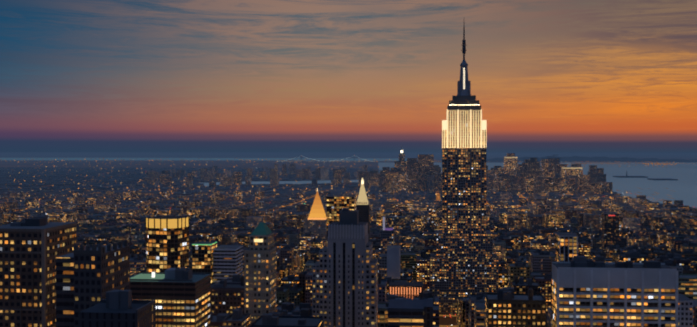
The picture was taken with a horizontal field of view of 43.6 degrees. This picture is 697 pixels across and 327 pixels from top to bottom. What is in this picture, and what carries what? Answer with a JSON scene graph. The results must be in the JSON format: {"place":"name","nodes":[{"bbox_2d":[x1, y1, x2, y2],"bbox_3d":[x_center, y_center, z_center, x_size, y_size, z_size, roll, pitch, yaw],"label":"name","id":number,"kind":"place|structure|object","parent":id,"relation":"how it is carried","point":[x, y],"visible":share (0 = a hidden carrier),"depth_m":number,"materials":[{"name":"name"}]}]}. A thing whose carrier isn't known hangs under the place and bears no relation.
{"place":"outdoors","nodes":[
{"label":"outdoors","id":0,"kind":"place"},
{"bbox_2d":[0,158,417,160],"bbox_3d":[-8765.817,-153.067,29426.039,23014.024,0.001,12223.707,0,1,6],"label":"sea water","id":1,"kind":"structure","parent":0,"point":[331,159],"depth_m":27371.86,"materials":[{"name":"blue liquid"}]},
{"bbox_2d":[278,155,374,161],"bbox_3d":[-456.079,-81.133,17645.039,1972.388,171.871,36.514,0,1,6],"label":"suspension bridge","id":2,"kind":"structure","parent":0,"point":[317,161],"depth_m":17658.32,"materials":[{"name":"metal"}]},
{"bbox_2d":[0,153,696,324],"bbox_3d":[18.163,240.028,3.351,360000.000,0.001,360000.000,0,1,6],"label":"ground","id":3,"kind":"structure","parent":0,"point":[447,320],"depth_m":31614.41,"materials":[{"name":"grey"}]},
{"bbox_2d":[0,216,76,326],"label":"brick tower","id":4,"kind":"structure","parent":3,"relation":"on","point":[31,249],"depth_m":441.60,"materials":[{"name":"stone"}]},
{"bbox_2d":[56,240,129,326],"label":"office building","id":5,"kind":"structure","parent":3,"relation":"on","point":[87,277],"depth_m":392.99,"materials":[{"name":"stone"}]},
{"bbox_2d":[79,290,155,326],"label":"building","id":6,"kind":"structure","parent":3,"relation":"on","point":[118,308],"depth_m":277.25,"materials":[{"name":"stone"}]},
{"bbox_2d":[145,215,188,271],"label":"office building","id":7,"kind":"structure","parent":3,"relation":"on","point":[167,241],"depth_m":745.18,"materials":[{"name":"glass"}]},
{"bbox_2d":[130,267,210,326],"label":"office building","id":8,"kind":"structure","parent":3,"relation":"on","point":[181,296],"depth_m":465.34,"materials":[{"name":"stone"}]},
{"bbox_2d":[244,222,276,325],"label":"skyscraper","id":9,"kind":"structure","parent":3,"relation":"on","point":[259,276],"depth_m":572.08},
{"bbox_2d":[0,167,621,195],"bbox_3d":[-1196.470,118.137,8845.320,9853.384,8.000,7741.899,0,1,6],"label":"city buildings","id":10,"kind":"structure","parent":3,"relation":"on","point":[57,179],"depth_m":6458.66,"materials":[{"name":"stone"}]},
{"bbox_2d":[304,178,369,245],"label":"buildings","id":11,"kind":"structure","parent":3,"relation":"on","point":[317,221],"depth_m":1660.80,"materials":[{"name":"stone"}]},
{"bbox_2d":[312,208,377,326],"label":"skyscraper","id":12,"kind":"structure","parent":3,"relation":"on","point":[345,281],"depth_m":606.68,"materials":[{"name":"stone"}]},
{"bbox_2d":[0,192,691,219],"bbox_3d":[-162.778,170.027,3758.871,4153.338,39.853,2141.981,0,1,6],"label":"city buildings","id":13,"kind":"structure","parent":3,"relation":"on","point":[279,201],"depth_m":4179.10,"materials":[{"name":"stone"}]},
{"bbox_2d":[1,158,694,326],"bbox_3d":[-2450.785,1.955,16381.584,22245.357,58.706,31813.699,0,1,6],"label":"city light glints","id":14,"kind":"object","parent":3,"relation":"on","point":[438,198],"visible":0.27,"depth_m":5273.16,"materials":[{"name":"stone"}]},
{"bbox_2d":[0,149,696,234],"bbox_3d":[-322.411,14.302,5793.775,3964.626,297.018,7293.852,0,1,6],"label":"city buildings","id":15,"kind":"structure","parent":3,"relation":"on","point":[514,177],"depth_m":3660.10,"materials":[{"name":"stone"}]},
{"bbox_2d":[0,215,696,270],"bbox_3d":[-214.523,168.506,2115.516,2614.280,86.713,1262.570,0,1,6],"label":"city buildings","id":16,"kind":"structure","parent":3,"relation":"on","point":[523,241],"depth_m":1864.17,"materials":[{"name":"stone"}]},
{"bbox_2d":[77,240,696,326],"bbox_3d":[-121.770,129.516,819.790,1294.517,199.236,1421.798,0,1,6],"label":"city buildings","id":17,"kind":"structure","parent":3,"relation":"on","point":[522,297],"depth_m":906.43,"materials":[{"name":"stone"}]},
{"bbox_2d":[379,217,432,326],"bbox_3d":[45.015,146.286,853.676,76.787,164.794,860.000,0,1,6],"label":"blocks","id":18,"kind":"structure","parent":3,"relation":"on","point":[411,312],"depth_m":1000.93,"materials":[{"name":"stone"}]},
{"bbox_2d":[423,26,498,314],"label":"skyscraper","id":19,"kind":"structure","parent":3,"relation":"on","point":[464,261],"depth_m":1282.00,"materials":[{"name":"stone"}]},
{"bbox_2d":[552,256,677,326],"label":"office building","id":20,"kind":"structure","parent":3,"relation":"on","point":[586,292],"depth_m":510.83,"materials":[{"name":"concrete"}]},
{"bbox_2d":[555,213,696,326],"bbox_3d":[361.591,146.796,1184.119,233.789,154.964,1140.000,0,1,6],"label":"buildings","id":21,"kind":"structure","parent":3,"relation":"on","point":[566,247],"depth_m":885.72,"materials":[{"name":"stone"}]},
{"bbox_2d":[0,0,696,152],"label":"sky","id":22,"kind":"structure","parent":0,"point":[77,76],"materials":[{"name":"orange"}]},
{"bbox_2d":[204,162,696,207],"bbox_3d":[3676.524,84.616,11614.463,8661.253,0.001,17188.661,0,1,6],"label":"water","id":23,"kind":"structure","parent":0,"point":[683,187],"depth_m":7291.03,"materials":[{"name":"blue liquid"}]},
{"bbox_2d":[486,156,696,179],"bbox_3d":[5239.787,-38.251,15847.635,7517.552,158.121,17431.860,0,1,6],"label":"shore hills","id":24,"kind":"structure","parent":0,"point":[586,159],"depth_m":20496.95,"materials":[{"name":"stone"}]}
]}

